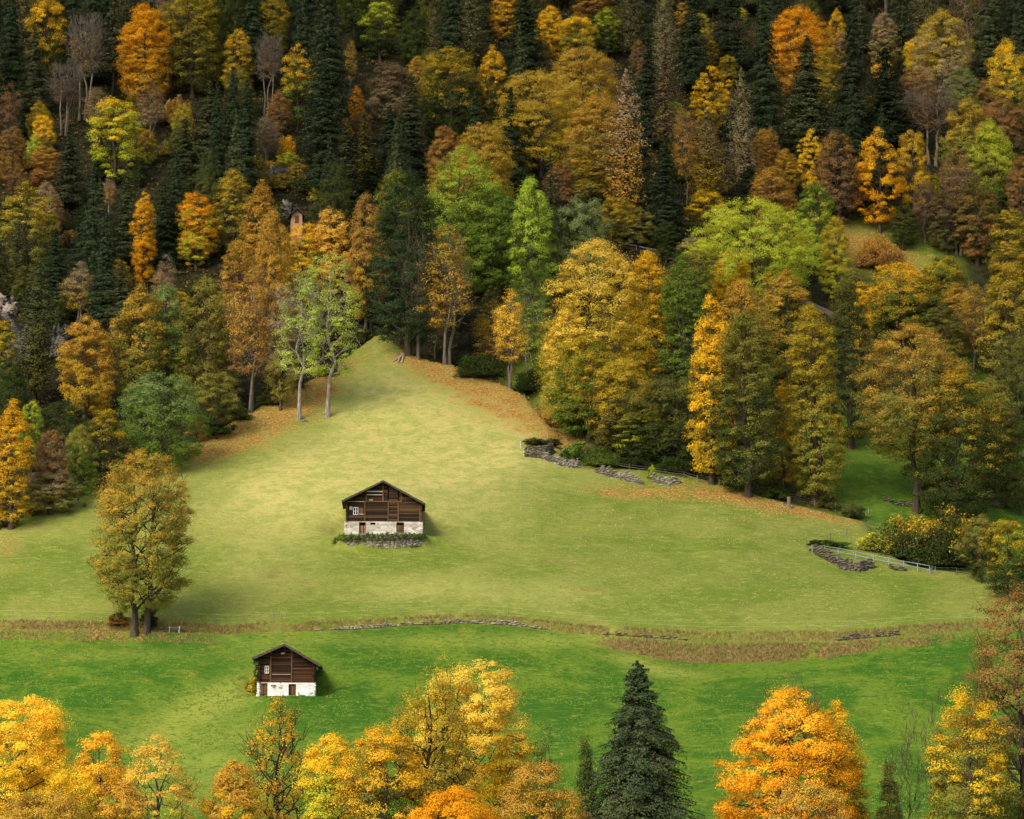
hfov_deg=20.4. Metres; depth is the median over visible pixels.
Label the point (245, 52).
broadleaf tree
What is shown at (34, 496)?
broadleaf tree
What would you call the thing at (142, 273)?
broadleaf tree
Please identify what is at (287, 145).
shrub
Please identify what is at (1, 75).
larch tree
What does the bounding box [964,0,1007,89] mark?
spruce tree
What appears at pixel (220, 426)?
shrub
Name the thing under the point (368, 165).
broadleaf tree
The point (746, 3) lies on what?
spruce tree
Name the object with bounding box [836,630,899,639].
dry stone wall
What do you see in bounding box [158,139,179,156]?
shrub
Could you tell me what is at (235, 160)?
spruce tree
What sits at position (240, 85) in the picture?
broadleaf tree
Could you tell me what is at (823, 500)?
shrub
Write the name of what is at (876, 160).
broadleaf tree
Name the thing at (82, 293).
sparse tree
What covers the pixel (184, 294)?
broadleaf tree
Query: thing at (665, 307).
broadleaf tree
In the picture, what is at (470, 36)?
spruce tree
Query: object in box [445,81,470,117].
spruce tree
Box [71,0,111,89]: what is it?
spruce tree
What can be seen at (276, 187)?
shrub
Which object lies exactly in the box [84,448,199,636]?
broadleaf tree
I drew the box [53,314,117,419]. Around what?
broadleaf tree
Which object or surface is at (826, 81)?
broadleaf tree
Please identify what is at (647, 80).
spruce tree
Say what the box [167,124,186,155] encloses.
broadleaf tree
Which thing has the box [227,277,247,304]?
broadleaf tree
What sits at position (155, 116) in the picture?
sparse tree
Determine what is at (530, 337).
sparse tree
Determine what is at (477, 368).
shrub
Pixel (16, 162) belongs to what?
broadleaf tree
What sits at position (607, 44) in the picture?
broadleaf tree
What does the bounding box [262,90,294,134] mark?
broadleaf tree
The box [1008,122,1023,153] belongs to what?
broadleaf tree
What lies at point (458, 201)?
broadleaf tree
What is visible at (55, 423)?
broadleaf tree
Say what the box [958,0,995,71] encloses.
broadleaf tree
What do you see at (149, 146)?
broadleaf tree
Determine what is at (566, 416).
broadleaf tree
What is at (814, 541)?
shrub
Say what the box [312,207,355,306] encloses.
broadleaf tree
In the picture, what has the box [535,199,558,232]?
broadleaf tree
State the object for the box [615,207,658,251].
broadleaf tree
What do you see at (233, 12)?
broadleaf tree
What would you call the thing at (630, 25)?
larch tree
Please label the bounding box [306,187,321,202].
shrub
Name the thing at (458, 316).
broadleaf tree
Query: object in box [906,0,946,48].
spruce tree
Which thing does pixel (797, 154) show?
broadleaf tree
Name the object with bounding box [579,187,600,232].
spruce tree
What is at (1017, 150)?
broadleaf tree
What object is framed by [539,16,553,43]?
broadleaf tree
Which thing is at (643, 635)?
dry stone wall
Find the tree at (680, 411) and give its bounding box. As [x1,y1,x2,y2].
[614,374,733,462]
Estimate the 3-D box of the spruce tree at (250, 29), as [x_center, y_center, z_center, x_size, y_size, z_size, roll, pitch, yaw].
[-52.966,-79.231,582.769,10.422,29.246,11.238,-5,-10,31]
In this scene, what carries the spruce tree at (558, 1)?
on the hillside
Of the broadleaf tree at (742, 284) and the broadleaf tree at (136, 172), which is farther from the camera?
the broadleaf tree at (136, 172)
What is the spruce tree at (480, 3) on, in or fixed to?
on the hillside
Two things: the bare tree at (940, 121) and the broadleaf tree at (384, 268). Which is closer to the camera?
the broadleaf tree at (384, 268)
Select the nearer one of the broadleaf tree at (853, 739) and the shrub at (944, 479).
the broadleaf tree at (853, 739)
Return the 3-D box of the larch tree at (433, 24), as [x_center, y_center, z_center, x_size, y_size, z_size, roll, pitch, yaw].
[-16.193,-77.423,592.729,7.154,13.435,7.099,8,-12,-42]
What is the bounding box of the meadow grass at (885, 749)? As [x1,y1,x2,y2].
[0,637,1023,818]
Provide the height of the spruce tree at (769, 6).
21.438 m
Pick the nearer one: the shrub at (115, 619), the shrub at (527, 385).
the shrub at (115, 619)
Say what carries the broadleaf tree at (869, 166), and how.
on the hillside
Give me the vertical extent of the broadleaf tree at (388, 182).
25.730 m
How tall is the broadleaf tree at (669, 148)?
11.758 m
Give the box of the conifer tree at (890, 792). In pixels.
[868,757,906,818]
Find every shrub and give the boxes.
[0,506,19,527]
[8,153,30,169]
[16,503,41,514]
[54,229,78,247]
[84,477,106,489]
[105,612,129,625]
[118,110,144,127]
[138,610,157,627]
[148,104,171,124]
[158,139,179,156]
[163,93,195,126]
[188,416,207,441]
[207,421,226,435]
[229,406,252,420]
[244,681,250,691]
[253,172,279,189]
[255,160,274,171]
[256,391,282,405]
[268,171,290,190]
[276,135,296,155]
[282,375,305,389]
[297,171,313,192]
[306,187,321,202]
[313,364,340,375]
[328,347,351,360]
[347,328,373,342]
[451,356,466,365]
[453,352,507,380]
[512,367,545,394]
[521,437,547,445]
[539,438,562,445]
[542,411,561,426]
[558,441,586,461]
[579,444,622,466]
[614,450,656,467]
[647,465,656,479]
[654,456,696,473]
[693,470,735,480]
[762,484,789,499]
[805,539,822,544]
[815,492,843,509]
[819,540,850,546]
[840,503,866,518]
[854,232,908,271]
[855,532,887,550]
[871,59,893,78]
[871,512,940,559]
[901,522,971,568]
[917,502,987,564]
[919,467,969,491]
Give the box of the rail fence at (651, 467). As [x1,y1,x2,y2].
[610,462,695,477]
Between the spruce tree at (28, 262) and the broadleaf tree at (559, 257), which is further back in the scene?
the spruce tree at (28, 262)
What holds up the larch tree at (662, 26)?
on the hillside
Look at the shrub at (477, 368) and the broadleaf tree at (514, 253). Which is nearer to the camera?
the shrub at (477, 368)
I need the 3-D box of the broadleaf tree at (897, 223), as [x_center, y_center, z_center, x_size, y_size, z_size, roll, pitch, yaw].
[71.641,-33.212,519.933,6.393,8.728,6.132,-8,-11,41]
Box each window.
[295,215,298,222]
[353,507,357,514]
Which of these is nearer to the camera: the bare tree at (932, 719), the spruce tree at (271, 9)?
the bare tree at (932, 719)
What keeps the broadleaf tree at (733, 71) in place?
on the hillside
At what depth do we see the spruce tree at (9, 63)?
572.40 m
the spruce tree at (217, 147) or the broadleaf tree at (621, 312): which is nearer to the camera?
the broadleaf tree at (621, 312)
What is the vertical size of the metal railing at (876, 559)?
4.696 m
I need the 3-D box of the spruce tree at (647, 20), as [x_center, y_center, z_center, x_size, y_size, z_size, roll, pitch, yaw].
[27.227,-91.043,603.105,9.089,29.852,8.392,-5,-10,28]
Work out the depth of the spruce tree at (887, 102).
554.32 m
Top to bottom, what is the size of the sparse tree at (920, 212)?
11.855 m
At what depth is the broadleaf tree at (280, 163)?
541.24 m
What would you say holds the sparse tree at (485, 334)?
on the hillside
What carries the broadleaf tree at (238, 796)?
on the hillside
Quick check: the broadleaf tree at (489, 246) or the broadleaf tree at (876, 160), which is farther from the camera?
the broadleaf tree at (876, 160)
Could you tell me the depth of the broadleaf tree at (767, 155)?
538.62 m
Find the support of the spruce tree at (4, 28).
on the hillside
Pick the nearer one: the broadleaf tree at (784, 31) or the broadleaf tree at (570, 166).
the broadleaf tree at (570, 166)
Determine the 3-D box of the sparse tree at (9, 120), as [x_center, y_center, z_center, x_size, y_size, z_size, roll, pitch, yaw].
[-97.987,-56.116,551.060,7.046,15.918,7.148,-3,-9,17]
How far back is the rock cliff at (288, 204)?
526.06 m
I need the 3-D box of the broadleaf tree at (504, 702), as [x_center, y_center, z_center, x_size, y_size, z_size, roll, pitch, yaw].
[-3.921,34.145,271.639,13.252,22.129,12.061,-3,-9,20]
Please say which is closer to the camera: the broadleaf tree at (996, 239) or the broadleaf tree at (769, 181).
the broadleaf tree at (996, 239)
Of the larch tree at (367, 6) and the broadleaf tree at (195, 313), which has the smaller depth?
the broadleaf tree at (195, 313)
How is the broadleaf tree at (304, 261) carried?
on the hillside
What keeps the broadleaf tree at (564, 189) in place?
on the hillside
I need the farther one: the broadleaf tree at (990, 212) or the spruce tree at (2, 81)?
the spruce tree at (2, 81)
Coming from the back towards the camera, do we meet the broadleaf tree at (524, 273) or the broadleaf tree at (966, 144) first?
the broadleaf tree at (966, 144)
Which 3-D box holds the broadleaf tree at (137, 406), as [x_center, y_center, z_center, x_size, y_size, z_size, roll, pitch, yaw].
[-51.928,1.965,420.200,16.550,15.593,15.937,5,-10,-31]
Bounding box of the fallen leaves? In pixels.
[0,335,992,637]
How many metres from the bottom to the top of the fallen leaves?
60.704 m
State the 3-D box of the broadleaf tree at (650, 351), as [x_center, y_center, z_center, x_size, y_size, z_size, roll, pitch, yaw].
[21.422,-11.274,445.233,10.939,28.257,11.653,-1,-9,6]
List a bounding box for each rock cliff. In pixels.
[0,292,19,321]
[2,322,40,367]
[49,323,72,356]
[268,164,289,188]
[280,199,291,219]
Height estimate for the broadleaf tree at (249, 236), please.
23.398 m
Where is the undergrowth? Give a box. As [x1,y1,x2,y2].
[0,0,1014,513]
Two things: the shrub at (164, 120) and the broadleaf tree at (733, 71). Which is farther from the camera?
the broadleaf tree at (733, 71)
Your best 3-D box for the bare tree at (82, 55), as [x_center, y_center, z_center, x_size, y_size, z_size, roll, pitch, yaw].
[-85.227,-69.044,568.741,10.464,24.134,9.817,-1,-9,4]
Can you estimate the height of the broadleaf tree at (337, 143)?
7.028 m
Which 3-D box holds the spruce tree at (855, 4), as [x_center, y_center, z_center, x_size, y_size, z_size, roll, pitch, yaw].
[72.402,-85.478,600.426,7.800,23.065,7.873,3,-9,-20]
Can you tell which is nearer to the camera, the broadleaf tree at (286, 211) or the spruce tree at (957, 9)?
the broadleaf tree at (286, 211)
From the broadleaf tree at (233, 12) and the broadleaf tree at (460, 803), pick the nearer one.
the broadleaf tree at (460, 803)
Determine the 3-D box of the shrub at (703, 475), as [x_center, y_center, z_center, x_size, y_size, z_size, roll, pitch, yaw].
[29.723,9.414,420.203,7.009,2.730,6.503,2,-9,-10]
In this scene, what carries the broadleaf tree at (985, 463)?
on the hillside
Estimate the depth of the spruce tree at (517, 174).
535.45 m
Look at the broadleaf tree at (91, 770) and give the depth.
258.85 m
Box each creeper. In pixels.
[247,677,256,696]
[331,531,427,543]
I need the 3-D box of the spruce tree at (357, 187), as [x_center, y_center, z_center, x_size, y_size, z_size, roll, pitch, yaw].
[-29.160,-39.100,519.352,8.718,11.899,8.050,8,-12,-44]
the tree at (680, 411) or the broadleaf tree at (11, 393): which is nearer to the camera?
the tree at (680, 411)
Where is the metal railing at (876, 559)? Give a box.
[812,545,929,573]
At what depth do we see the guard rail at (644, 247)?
510.04 m
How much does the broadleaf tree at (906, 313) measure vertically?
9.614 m
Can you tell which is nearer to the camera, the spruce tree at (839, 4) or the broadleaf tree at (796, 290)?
the broadleaf tree at (796, 290)
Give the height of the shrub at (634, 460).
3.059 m
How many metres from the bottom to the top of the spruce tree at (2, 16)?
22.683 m
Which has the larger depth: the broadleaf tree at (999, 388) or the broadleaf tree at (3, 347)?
the broadleaf tree at (3, 347)
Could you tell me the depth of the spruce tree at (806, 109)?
548.62 m
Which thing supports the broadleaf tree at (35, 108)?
on the hillside
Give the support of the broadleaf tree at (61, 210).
on the hillside
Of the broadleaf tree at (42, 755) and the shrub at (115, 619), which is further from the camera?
the shrub at (115, 619)
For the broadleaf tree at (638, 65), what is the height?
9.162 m
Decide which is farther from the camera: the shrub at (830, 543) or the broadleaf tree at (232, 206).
the broadleaf tree at (232, 206)
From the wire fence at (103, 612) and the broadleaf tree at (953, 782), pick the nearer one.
the broadleaf tree at (953, 782)
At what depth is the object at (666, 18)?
582.86 m
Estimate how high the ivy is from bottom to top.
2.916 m
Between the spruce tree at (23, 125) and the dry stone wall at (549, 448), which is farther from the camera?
the spruce tree at (23, 125)
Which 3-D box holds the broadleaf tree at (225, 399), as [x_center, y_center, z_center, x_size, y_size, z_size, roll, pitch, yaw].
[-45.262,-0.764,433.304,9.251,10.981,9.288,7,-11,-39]
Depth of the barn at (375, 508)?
387.78 m
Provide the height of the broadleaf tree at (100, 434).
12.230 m
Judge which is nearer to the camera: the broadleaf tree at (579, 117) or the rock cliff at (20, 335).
the rock cliff at (20, 335)
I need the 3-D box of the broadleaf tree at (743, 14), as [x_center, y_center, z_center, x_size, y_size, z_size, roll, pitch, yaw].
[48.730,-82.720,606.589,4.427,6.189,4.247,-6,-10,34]
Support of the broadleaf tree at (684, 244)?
on the hillside
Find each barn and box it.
[252,644,322,696]
[341,480,424,534]
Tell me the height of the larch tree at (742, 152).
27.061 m
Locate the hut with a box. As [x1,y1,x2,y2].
[288,207,304,246]
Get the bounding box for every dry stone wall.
[314,619,551,629]
[340,534,427,547]
[523,443,556,457]
[541,452,584,467]
[594,465,643,485]
[602,632,687,639]
[650,472,680,485]
[809,544,877,571]
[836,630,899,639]
[882,497,912,506]
[888,564,906,570]
[990,499,1009,507]
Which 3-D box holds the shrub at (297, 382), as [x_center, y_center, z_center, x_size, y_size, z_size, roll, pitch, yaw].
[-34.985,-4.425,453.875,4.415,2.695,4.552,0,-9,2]
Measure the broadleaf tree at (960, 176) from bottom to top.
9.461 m
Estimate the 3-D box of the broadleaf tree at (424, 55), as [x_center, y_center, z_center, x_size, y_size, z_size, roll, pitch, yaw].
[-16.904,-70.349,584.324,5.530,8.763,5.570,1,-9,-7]
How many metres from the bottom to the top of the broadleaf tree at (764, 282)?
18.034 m
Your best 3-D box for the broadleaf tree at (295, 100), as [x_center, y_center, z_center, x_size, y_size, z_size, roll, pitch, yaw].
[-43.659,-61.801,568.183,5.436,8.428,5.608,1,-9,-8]
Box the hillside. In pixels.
[0,0,1023,818]
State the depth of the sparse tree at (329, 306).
442.51 m
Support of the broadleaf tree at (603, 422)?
on the hillside
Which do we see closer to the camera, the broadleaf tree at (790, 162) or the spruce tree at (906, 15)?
the broadleaf tree at (790, 162)
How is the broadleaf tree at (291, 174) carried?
on the hillside
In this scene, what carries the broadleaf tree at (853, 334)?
on the hillside
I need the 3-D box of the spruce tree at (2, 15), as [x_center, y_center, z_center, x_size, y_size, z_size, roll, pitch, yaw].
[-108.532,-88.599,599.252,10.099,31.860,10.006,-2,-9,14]
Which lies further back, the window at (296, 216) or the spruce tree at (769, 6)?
the spruce tree at (769, 6)
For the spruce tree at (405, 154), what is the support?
on the hillside
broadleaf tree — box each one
[0,126,29,190]
[0,180,59,266]
[0,255,12,294]
[0,320,21,391]
[0,356,31,424]
[0,398,37,529]
[0,693,82,818]
[0,786,94,818]
[5,167,32,211]
[10,262,40,312]
[14,400,45,475]
[15,468,84,514]
[21,0,69,87]
[23,136,42,167]
[25,100,54,141]
[27,145,62,190]
[29,180,66,235]
[30,429,72,515]
[31,115,58,155]
[32,399,88,468]
[32,766,108,818]
[37,256,64,298]
[45,242,67,276]
[49,294,70,326]
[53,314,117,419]
[61,422,101,499]
[68,730,137,818]
[76,408,131,488]
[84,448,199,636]
[86,95,146,187]
[96,779,152,818]
[102,732,205,818]
[104,370,214,472]
[107,281,175,413]
[112,1,174,105]
[112,258,134,295]
[128,191,158,287]
[130,157,147,188]
[136,130,158,166]
[140,282,193,404]
[152,0,228,97]
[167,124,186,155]
[167,336,210,403]
[169,291,190,329]
[170,105,195,138]
[175,190,224,269]
[177,276,238,419]
[179,179,195,214]
[187,273,211,308]
[189,371,245,438]
[193,148,223,259]
[193,759,272,818]
[208,167,254,259]
[213,0,242,86]
[213,239,262,336]
[214,0,248,61]
[220,29,257,95]
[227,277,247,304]
[236,77,259,117]
[237,178,283,300]
[246,206,301,374]
[251,154,270,189]
[257,0,290,62]
[260,285,300,410]
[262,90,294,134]
[272,152,299,167]
[272,201,290,242]
[275,223,322,293]
[279,42,316,130]
[281,81,303,114]
[286,162,308,191]
[292,732,363,818]
[296,290,323,327]
[307,160,353,278]
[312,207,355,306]
[327,721,438,818]
[328,134,340,152]
[334,0,369,32]
[338,117,353,151]
[343,192,389,329]
[343,270,368,312]
[348,86,364,122]
[352,110,373,148]
[357,1,403,61]
[357,156,382,187]
[359,233,376,272]
[363,61,415,124]
[365,169,452,355]
[370,0,399,37]
[370,169,416,302]
[394,6,432,65]
[404,55,429,99]
[407,785,504,818]
[408,144,514,297]
[409,654,539,818]
[414,45,485,145]
[415,0,446,46]
[417,47,440,83]
[418,185,433,217]
[420,108,449,149]
[423,125,463,208]
[442,203,469,235]
[443,285,467,333]
[450,122,517,219]
[451,181,527,300]
[469,192,493,234]
[474,44,508,139]
[479,284,504,327]
[484,52,508,91]
[487,0,516,42]
[487,67,592,178]
[491,758,594,818]
[501,231,523,272]
[506,175,561,317]
[507,0,540,34]
[507,266,552,357]
[533,236,661,417]
[534,4,563,59]
[535,38,554,78]
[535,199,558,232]
[538,302,596,430]
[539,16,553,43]
[540,204,580,297]
[541,162,574,207]
[543,44,621,140]
[544,86,563,109]
[546,332,632,441]
[550,193,615,305]
[554,15,598,62]
[554,89,630,204]
[561,149,577,178]
[565,51,584,81]
[568,151,617,204]
[570,0,617,28]
[581,12,597,42]
[582,354,665,455]
[591,6,621,57]
[599,197,642,248]
[602,74,622,108]
[603,8,627,43]
[607,292,635,327]
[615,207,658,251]
[615,249,681,420]
[628,39,644,68]
[634,56,653,88]
[641,290,663,333]
[651,221,680,262]
[651,253,718,439]
[651,288,679,325]
[654,101,689,154]
[666,271,680,305]
[667,237,716,266]
[669,140,691,184]
[670,0,685,14]
[671,44,686,72]
[672,248,697,280]
[674,1,694,32]
[677,195,824,307]
[677,249,718,321]
[681,294,740,484]
[682,190,730,241]
[689,66,731,141]
[694,123,722,162]
[695,12,713,47]
[696,683,864,818]
[701,40,721,80]
[702,304,790,497]
[710,246,754,306]
[711,276,779,409]
[718,54,737,90]
[733,8,750,33]
[744,165,799,244]
[750,128,780,181]
[754,266,805,366]
[756,267,816,384]
[759,127,783,166]
[759,778,851,818]
[762,235,790,279]
[764,175,784,207]
[765,4,832,95]
[766,380,803,489]
[767,96,781,128]
[772,148,801,192]
[775,302,853,504]
[782,235,814,274]
[782,277,805,310]
[793,182,835,274]
[794,139,813,170]
[795,128,826,198]
[799,698,873,818]
[801,0,823,34]
[810,129,861,227]
[814,47,844,113]
[816,216,852,305]
[817,279,882,449]
[827,8,846,53]
[827,43,843,69]
[830,31,850,85]
[837,268,867,324]
[845,318,979,513]
[847,289,874,391]
[851,126,908,233]
[853,261,939,345]
[857,0,879,13]
[863,95,877,127]
[864,159,877,186]
[867,11,902,73]
[881,285,936,330]
[886,204,919,250]
[892,129,931,220]
[897,363,1020,522]
[898,64,937,132]
[902,35,941,86]
[905,255,979,338]
[908,272,952,332]
[909,7,975,104]
[914,79,935,108]
[916,301,968,375]
[918,682,1021,818]
[923,189,969,255]
[924,173,941,201]
[933,95,995,177]
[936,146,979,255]
[936,575,1023,818]
[938,282,979,357]
[940,64,989,122]
[944,162,975,203]
[949,175,1003,265]
[953,128,970,156]
[954,513,999,581]
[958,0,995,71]
[961,378,1023,501]
[966,116,1018,195]
[969,77,1009,122]
[969,303,1012,375]
[971,262,1023,400]
[975,98,1023,180]
[976,517,1023,600]
[979,182,1006,225]
[982,37,1023,118]
[982,207,1023,289]
[982,240,1023,321]
[987,327,1023,437]
[995,100,1023,140]
[995,414,1023,514]
[1005,156,1023,226]
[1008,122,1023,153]
[1008,135,1023,182]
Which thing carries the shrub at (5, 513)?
on the hillside
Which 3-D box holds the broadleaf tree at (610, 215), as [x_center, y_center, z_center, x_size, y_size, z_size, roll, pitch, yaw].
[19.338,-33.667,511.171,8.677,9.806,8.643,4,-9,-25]
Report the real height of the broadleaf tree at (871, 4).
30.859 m
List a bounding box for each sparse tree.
[0,83,23,154]
[56,260,97,324]
[82,87,109,141]
[102,176,117,214]
[134,83,171,137]
[149,253,181,326]
[212,289,249,414]
[220,262,282,413]
[233,693,313,818]
[255,114,282,162]
[268,270,333,419]
[294,253,370,417]
[343,40,357,95]
[374,665,476,818]
[396,221,437,359]
[408,220,479,364]
[418,270,447,358]
[427,654,461,818]
[469,299,510,375]
[490,285,531,388]
[510,277,553,375]
[515,719,558,818]
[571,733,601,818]
[669,105,704,203]
[744,669,830,818]
[910,181,938,242]
[949,281,990,377]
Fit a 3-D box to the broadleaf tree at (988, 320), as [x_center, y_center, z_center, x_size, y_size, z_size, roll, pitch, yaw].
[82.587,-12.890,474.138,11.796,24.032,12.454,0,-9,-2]
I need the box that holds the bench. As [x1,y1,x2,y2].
[168,626,180,632]
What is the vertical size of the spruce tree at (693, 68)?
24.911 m
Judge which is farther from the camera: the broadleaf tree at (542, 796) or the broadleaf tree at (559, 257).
the broadleaf tree at (559, 257)
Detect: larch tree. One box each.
[0,61,6,118]
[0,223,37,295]
[1,0,38,60]
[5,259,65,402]
[99,0,132,44]
[182,0,218,39]
[354,0,376,16]
[419,7,451,64]
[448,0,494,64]
[595,68,657,218]
[610,0,653,59]
[645,0,684,119]
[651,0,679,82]
[680,108,734,211]
[723,66,760,196]
[906,0,943,71]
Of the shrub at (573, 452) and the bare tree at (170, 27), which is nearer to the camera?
the shrub at (573, 452)
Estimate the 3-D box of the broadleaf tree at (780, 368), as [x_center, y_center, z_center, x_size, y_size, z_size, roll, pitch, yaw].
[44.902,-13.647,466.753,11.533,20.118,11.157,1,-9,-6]
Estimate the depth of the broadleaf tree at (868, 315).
467.51 m
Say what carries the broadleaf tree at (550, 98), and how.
on the hillside
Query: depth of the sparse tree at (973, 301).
479.43 m
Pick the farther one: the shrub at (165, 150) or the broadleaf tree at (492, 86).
the broadleaf tree at (492, 86)
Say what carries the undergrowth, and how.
on the hillside
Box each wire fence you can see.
[12,610,214,621]
[214,606,433,622]
[435,605,986,630]
[697,475,868,513]
[806,522,881,546]
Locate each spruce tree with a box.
[0,0,4,53]
[0,0,4,59]
[0,0,26,91]
[0,0,29,111]
[0,40,10,118]
[11,26,52,116]
[14,102,28,136]
[19,247,33,285]
[24,0,55,51]
[26,229,79,326]
[41,0,68,73]
[44,130,90,213]
[51,0,84,81]
[62,0,97,15]
[62,203,97,293]
[65,193,89,230]
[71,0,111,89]
[71,165,106,311]
[77,0,98,41]
[78,209,119,335]
[85,178,118,268]
[87,137,112,179]
[91,0,135,96]
[97,0,127,72]
[99,263,143,345]
[104,126,121,155]
[110,164,144,266]
[120,0,136,17]
[127,0,157,50]
[128,0,159,63]
[143,0,180,77]
[143,180,182,270]
[156,118,207,191]
[157,150,189,261]
[174,0,199,41]
[181,81,228,184]
[188,0,225,67]
[198,80,229,201]
[209,66,257,151]
[219,74,243,177]
[221,108,253,233]
[225,79,269,203]
[230,0,280,86]
[257,0,288,34]
[282,0,319,73]
[284,0,301,46]
[284,0,316,99]
[285,0,312,14]
[290,62,344,194]
[291,0,365,153]
[296,0,348,112]
[310,136,347,242]
[312,1,348,86]
[312,123,377,221]
[338,96,351,131]
[338,164,368,226]
[348,25,368,51]
[351,113,383,191]
[360,156,386,207]
[360,248,387,332]
[370,105,407,184]
[374,122,415,271]
[378,117,417,239]
[385,120,438,196]
[390,108,414,208]
[393,74,434,160]
[402,0,443,11]
[432,0,471,70]
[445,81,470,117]
[447,91,496,193]
[457,0,502,21]
[461,0,491,47]
[488,86,532,187]
[497,0,555,81]
[503,23,544,170]
[534,151,562,254]
[538,0,575,10]
[565,0,604,14]
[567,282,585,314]
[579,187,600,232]
[579,660,705,818]
[609,0,622,15]
[618,75,651,183]
[624,0,656,43]
[624,27,674,146]
[627,109,659,223]
[632,143,693,245]
[647,29,688,161]
[669,0,717,94]
[697,0,726,19]
[701,0,755,79]
[719,102,752,142]
[725,0,774,17]
[728,156,761,206]
[739,0,789,143]
[753,0,775,36]
[768,0,794,73]
[770,35,845,156]
[778,286,809,329]
[783,0,821,11]
[787,0,814,62]
[789,209,813,236]
[817,105,859,219]
[822,0,852,11]
[824,14,885,161]
[840,87,872,203]
[842,0,872,52]
[852,0,873,67]
[858,48,929,151]
[868,105,898,220]
[883,0,915,74]
[884,0,917,45]
[891,57,915,92]
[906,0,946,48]
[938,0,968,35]
[947,0,974,58]
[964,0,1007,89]
[971,0,1009,17]
[979,0,1006,40]
[998,0,1018,44]
[1003,15,1023,106]
[1007,0,1023,63]
[1009,0,1023,91]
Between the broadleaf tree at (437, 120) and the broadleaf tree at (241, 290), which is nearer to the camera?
the broadleaf tree at (241, 290)
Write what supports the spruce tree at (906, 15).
on the hillside
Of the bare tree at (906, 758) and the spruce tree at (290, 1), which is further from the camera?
the spruce tree at (290, 1)
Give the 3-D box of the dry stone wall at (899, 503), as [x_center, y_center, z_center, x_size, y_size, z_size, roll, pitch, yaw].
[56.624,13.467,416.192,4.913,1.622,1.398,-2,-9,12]
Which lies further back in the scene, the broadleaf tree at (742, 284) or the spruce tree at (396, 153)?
the spruce tree at (396, 153)
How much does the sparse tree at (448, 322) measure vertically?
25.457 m
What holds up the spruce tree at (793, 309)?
on the hillside
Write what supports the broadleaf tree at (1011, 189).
on the hillside
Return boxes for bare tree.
[42,55,88,135]
[61,10,107,120]
[152,0,192,88]
[253,31,286,115]
[717,17,768,77]
[882,698,935,818]
[884,0,887,18]
[896,78,961,166]
[918,685,950,818]
[944,0,988,97]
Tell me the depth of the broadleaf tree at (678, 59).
586.25 m
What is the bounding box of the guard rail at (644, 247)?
[624,243,673,255]
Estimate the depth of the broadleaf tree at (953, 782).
255.57 m
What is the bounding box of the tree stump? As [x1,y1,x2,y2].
[786,497,792,507]
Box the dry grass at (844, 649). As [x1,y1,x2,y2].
[0,612,1022,662]
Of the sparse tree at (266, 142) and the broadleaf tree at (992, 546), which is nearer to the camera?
the broadleaf tree at (992, 546)
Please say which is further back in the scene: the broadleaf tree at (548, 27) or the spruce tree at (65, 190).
the broadleaf tree at (548, 27)
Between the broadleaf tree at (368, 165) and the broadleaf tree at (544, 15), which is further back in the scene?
the broadleaf tree at (544, 15)
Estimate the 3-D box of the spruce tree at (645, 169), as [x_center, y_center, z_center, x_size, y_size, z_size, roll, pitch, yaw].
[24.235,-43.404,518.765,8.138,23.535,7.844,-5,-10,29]
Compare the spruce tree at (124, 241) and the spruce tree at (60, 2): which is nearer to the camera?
the spruce tree at (124, 241)
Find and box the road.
[613,239,1021,349]
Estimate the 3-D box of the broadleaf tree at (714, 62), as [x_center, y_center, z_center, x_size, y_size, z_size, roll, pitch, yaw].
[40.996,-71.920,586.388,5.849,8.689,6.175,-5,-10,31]
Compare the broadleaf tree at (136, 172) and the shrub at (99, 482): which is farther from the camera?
the broadleaf tree at (136, 172)
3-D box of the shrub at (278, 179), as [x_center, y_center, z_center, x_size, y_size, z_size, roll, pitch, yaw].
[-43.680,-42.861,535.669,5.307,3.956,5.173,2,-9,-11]
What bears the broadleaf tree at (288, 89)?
on the hillside
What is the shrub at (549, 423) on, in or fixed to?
on the hillside
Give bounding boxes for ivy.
[253,658,260,681]
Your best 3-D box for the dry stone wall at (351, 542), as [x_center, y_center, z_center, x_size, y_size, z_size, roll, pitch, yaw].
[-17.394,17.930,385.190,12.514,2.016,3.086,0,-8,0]
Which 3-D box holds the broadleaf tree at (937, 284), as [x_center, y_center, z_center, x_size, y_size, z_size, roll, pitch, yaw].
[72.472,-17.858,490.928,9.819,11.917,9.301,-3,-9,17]
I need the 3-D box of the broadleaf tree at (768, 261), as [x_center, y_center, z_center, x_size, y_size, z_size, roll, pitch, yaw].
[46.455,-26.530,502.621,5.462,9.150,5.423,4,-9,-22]
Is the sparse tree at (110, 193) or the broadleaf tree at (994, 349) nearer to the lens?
the broadleaf tree at (994, 349)
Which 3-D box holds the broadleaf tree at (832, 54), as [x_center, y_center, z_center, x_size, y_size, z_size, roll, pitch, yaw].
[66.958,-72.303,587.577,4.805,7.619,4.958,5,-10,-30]
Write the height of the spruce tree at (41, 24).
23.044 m
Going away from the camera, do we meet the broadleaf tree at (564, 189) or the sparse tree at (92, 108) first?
the broadleaf tree at (564, 189)
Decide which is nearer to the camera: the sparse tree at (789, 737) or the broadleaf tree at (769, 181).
the sparse tree at (789, 737)
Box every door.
[260,683,267,695]
[288,684,295,695]
[359,522,365,532]
[396,522,403,532]
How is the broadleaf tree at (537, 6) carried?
on the hillside
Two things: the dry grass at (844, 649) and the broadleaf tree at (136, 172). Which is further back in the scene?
the broadleaf tree at (136, 172)
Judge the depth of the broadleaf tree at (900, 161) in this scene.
530.28 m
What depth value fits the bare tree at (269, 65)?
569.61 m
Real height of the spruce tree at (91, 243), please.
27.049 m

